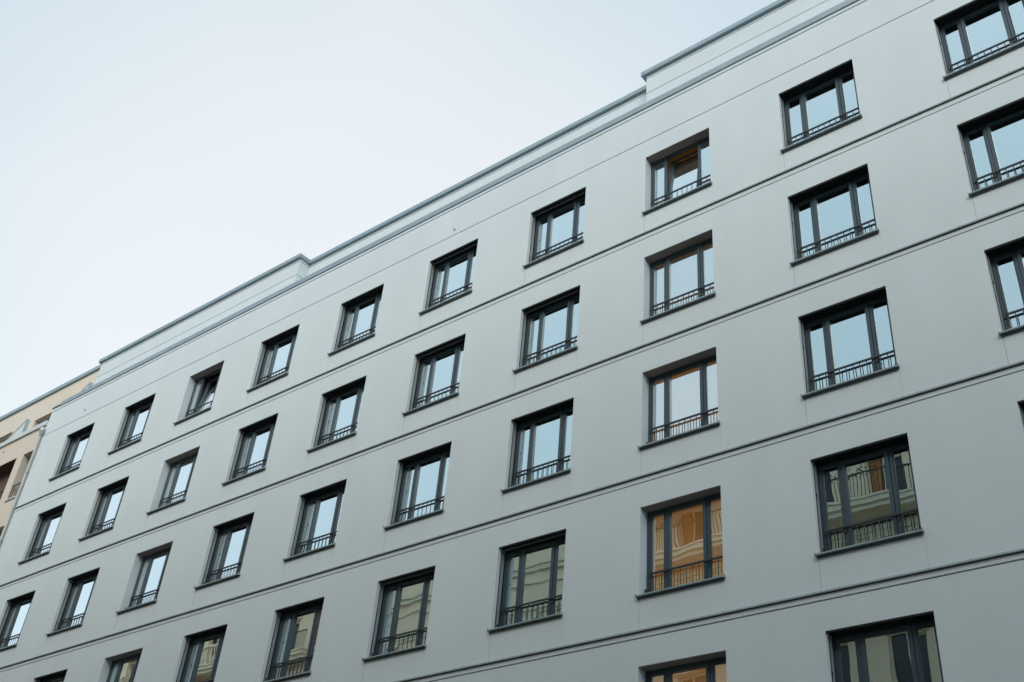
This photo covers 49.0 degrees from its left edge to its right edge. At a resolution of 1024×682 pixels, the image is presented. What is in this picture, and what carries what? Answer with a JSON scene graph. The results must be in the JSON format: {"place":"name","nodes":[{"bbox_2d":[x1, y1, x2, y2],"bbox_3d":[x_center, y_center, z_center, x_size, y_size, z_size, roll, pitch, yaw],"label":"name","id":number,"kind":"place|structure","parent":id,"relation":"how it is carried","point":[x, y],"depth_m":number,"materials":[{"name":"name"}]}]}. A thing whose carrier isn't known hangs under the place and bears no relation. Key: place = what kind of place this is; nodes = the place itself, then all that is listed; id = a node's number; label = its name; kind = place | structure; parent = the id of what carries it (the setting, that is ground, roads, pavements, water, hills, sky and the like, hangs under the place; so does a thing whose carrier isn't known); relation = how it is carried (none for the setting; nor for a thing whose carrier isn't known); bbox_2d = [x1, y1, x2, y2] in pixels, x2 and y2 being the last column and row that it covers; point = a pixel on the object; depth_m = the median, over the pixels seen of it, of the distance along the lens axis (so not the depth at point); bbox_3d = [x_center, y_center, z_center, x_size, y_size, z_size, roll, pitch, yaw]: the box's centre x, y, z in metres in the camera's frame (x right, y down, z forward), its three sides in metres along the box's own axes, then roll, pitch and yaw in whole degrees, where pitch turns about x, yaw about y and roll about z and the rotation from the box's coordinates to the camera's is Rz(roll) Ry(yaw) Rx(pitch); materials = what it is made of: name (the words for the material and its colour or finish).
{"place":"outdoors","nodes":[
{"label":"outdoors","id":0,"kind":"place"},
{"bbox_2d":[0,364,100,547],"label":"apartment building","id":1,"kind":"structure","parent":0,"point":[23,429],"depth_m":41.11,"materials":[{"name":"beige paint"}]},
{"bbox_2d":[0,0,776,416],"label":"sky","id":2,"kind":"structure","parent":0,"point":[159,158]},
{"bbox_2d":[0,0,1023,681],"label":"apartment building","id":3,"kind":"structure","parent":0,"point":[702,360],"depth_m":22.87,"materials":[{"name":"grey paint"}]},
{"bbox_2d":[0,590,35,651],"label":"window","id":4,"kind":"structure","parent":3,"relation":"in","point":[15,615],"depth_m":34.33,"materials":[{"name":"clear glass"}]},
{"bbox_2d":[17,503,65,564],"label":"window","id":5,"kind":"structure","parent":3,"relation":"in","point":[47,526],"depth_m":36.05,"materials":[{"name":"clear glass"}]},
{"bbox_2d":[35,669,67,681],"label":"window","id":6,"kind":"structure","parent":3,"relation":"in","point":[59,676],"depth_m":30.93,"materials":[{"name":"black glass"}]},
{"bbox_2d":[48,423,94,480],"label":"window","id":7,"kind":"structure","parent":3,"relation":"in","point":[72,456],"depth_m":37.83,"materials":[{"name":"clear glass"}]},
{"bbox_2d":[46,567,99,636],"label":"window","id":8,"kind":"structure","parent":3,"relation":"in","point":[78,594],"depth_m":32.45,"materials":[{"name":"clear glass"}]},
{"bbox_2d":[78,476,128,540],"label":"window","id":9,"kind":"structure","parent":3,"relation":"in","point":[108,502],"depth_m":34.22,"materials":[{"name":"clear glass"}]},
{"bbox_2d":[105,648,142,681],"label":"window","id":10,"kind":"structure","parent":3,"relation":"in","point":[123,668],"depth_m":29.05,"materials":[{"name":"clear glass"}]},
{"bbox_2d":[107,393,155,454],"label":"window","id":11,"kind":"structure","parent":3,"relation":"in","point":[135,420],"depth_m":36.01,"materials":[{"name":"clear glass"}]},
{"bbox_2d":[115,541,172,614],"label":"window","id":12,"kind":"structure","parent":3,"relation":"in","point":[154,562],"depth_m":30.57,"materials":[{"name":"clear glass"}]},
{"bbox_2d":[146,446,199,514],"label":"window","id":13,"kind":"structure","parent":3,"relation":"in","point":[181,469],"depth_m":32.34,"materials":[{"name":"clear glass"}]},
{"bbox_2d":[173,361,223,424],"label":"window","id":14,"kind":"structure","parent":3,"relation":"in","point":[206,383],"depth_m":34.26,"materials":[{"name":"clear glass"}]},
{"bbox_2d":[176,624,227,681],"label":"window","id":15,"kind":"structure","parent":3,"relation":"in","point":[201,654],"depth_m":27.14,"materials":[{"name":"clear glass"}]},
{"bbox_2d":[194,512,253,589],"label":"window","id":16,"kind":"structure","parent":3,"relation":"in","point":[229,543],"depth_m":28.77,"materials":[{"name":"clear glass"}]},
{"bbox_2d":[221,413,277,485],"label":"window","id":17,"kind":"structure","parent":3,"relation":"in","point":[253,447],"depth_m":30.54,"materials":[{"name":"clear glass"}]},
{"bbox_2d":[246,324,299,392],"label":"window","id":18,"kind":"structure","parent":3,"relation":"in","point":[275,359],"depth_m":32.32,"materials":[{"name":"clear glass"}]},
{"bbox_2d":[263,597,323,681],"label":"window","id":19,"kind":"structure","parent":3,"relation":"in","point":[293,643],"depth_m":25.17,"materials":[{"name":"clear glass"}]},
{"bbox_2d":[282,479,346,561],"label":"window","id":20,"kind":"structure","parent":3,"relation":"in","point":[319,514],"depth_m":26.94,"materials":[{"name":"clear glass"}]},
{"bbox_2d":[306,376,365,452],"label":"window","id":21,"kind":"structure","parent":3,"relation":"in","point":[339,415],"depth_m":28.71,"materials":[{"name":"clear glass"}]},
{"bbox_2d":[327,284,383,355],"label":"window","id":22,"kind":"structure","parent":3,"relation":"in","point":[358,321],"depth_m":30.48,"materials":[{"name":"clear glass"}]},
{"bbox_2d":[361,566,434,662],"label":"window","id":23,"kind":"structure","parent":3,"relation":"in","point":[403,607],"depth_m":23.35,"materials":[{"name":"clear glass"}]},
{"bbox_2d":[383,441,451,530],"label":"window","id":24,"kind":"structure","parent":3,"relation":"in","point":[422,478],"depth_m":25.13,"materials":[{"name":"clear glass"}]},
{"bbox_2d":[402,334,465,415],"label":"window","id":25,"kind":"structure","parent":3,"relation":"in","point":[437,374],"depth_m":26.90,"materials":[{"name":"clear glass"}]},
{"bbox_2d":[418,239,477,315],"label":"window","id":26,"kind":"structure","parent":3,"relation":"in","point":[451,277],"depth_m":28.68,"materials":[{"name":"clear glass"}]},
{"bbox_2d":[487,529,565,633],"bbox_3d":[0.383,4.594,21.329,1.736,1.785,0.376,-22,-44,33],"label":"window","id":27,"kind":"structure","parent":3,"relation":"in","point":[530,585],"depth_m":21.52,"materials":[{"name":"clear glass"}]},
{"bbox_2d":[500,398,573,493],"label":"window","id":28,"kind":"structure","parent":3,"relation":"in","point":[541,439],"depth_m":23.30,"materials":[{"name":"clear glass"}]},
{"bbox_2d":[512,285,579,373],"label":"window","id":29,"kind":"structure","parent":3,"relation":"in","point":[550,326],"depth_m":25.07,"materials":[{"name":"clear glass"}]},
{"bbox_2d":[522,187,585,268],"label":"window","id":30,"kind":"structure","parent":3,"relation":"in","point":[557,227],"depth_m":26.85,"materials":[{"name":"clear glass"}]},
{"bbox_2d":[641,128,711,214],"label":"window","id":31,"kind":"structure","parent":3,"relation":"in","point":[680,170],"depth_m":25.11,"materials":[{"name":"clear glass"}]},
{"bbox_2d":[640,229,715,323],"bbox_3d":[3.457,-1.264,23.031,1.736,1.785,0.376,-22,-44,33],"label":"window","id":32,"kind":"structure","parent":3,"relation":"in","point":[682,273],"depth_m":23.24,"materials":[{"name":"clear glass"}]},
{"bbox_2d":[637,347,719,450],"bbox_3d":[3.217,1.136,21.280,1.736,1.785,0.376,-22,-44,33],"label":"window","id":33,"kind":"structure","parent":3,"relation":"in","point":[683,394],"depth_m":21.46,"materials":[{"name":"clear glass"}]},
{"bbox_2d":[635,485,725,599],"bbox_3d":[2.977,3.539,19.527,1.736,1.785,0.376,-22,-44,33],"label":"window","id":34,"kind":"structure","parent":3,"relation":"in","point":[685,549],"depth_m":19.69,"materials":[{"name":"clear glass"}]},
{"bbox_2d":[639,650,726,681],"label":"window","id":35,"kind":"structure","parent":3,"relation":"in","point":[710,667],"depth_m":18.26,"materials":[{"name":"clear glass"}]},
{"bbox_2d":[779,59,861,152],"bbox_3d":[6.305,-4.739,22.983,1.736,1.785,0.376,-22,-44,33],"label":"window","id":36,"kind":"structure","parent":3,"relation":"in","point":[827,102],"depth_m":23.20,"materials":[{"name":"clear glass"}]},
{"bbox_2d":[788,164,879,266],"bbox_3d":[6.064,-2.324,21.220,1.736,1.785,0.376,-22,-44,33],"label":"window","id":37,"kind":"structure","parent":3,"relation":"in","point":[835,213],"depth_m":21.42,"materials":[{"name":"clear glass"}]},
{"bbox_2d":[798,286,899,398],"bbox_3d":[5.823,0.076,19.470,1.736,1.785,0.376,-22,-44,33],"label":"window","id":38,"kind":"structure","parent":3,"relation":"in","point":[850,341],"depth_m":19.65,"materials":[{"name":"clear glass"}]},
{"bbox_2d":[811,433,923,558],"bbox_3d":[5.583,2.479,17.717,1.736,1.785,0.376,-22,-44,33],"label":"window","id":39,"kind":"structure","parent":3,"relation":"in","point":[866,496],"depth_m":17.87,"materials":[{"name":"clear glass"}]},
{"bbox_2d":[826,611,943,681],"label":"window","id":40,"kind":"structure","parent":3,"relation":"in","point":[890,650],"depth_m":16.36,"materials":[{"name":"clear glass"}]},
{"bbox_2d":[934,0,1023,80],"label":"window","id":41,"kind":"structure","parent":3,"relation":"in","point":[976,33],"depth_m":21.41,"materials":[{"name":"clear glass"}]},
{"bbox_2d":[957,97,1023,197],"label":"window","id":42,"kind":"structure","parent":3,"relation":"in","point":[992,142],"depth_m":19.80,"materials":[{"name":"clear glass"}]},
{"bbox_2d":[984,237,1023,336],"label":"window","id":43,"kind":"structure","parent":3,"relation":"in","point":[1006,260],"depth_m":18.22,"materials":[{"name":"clear glass"}]},
{"bbox_2d":[1017,400,1023,424],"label":"window","id":44,"kind":"structure","parent":3,"relation":"in","point":[1021,403],"depth_m":16.80,"materials":[{"name":"black glass"}]}
]}

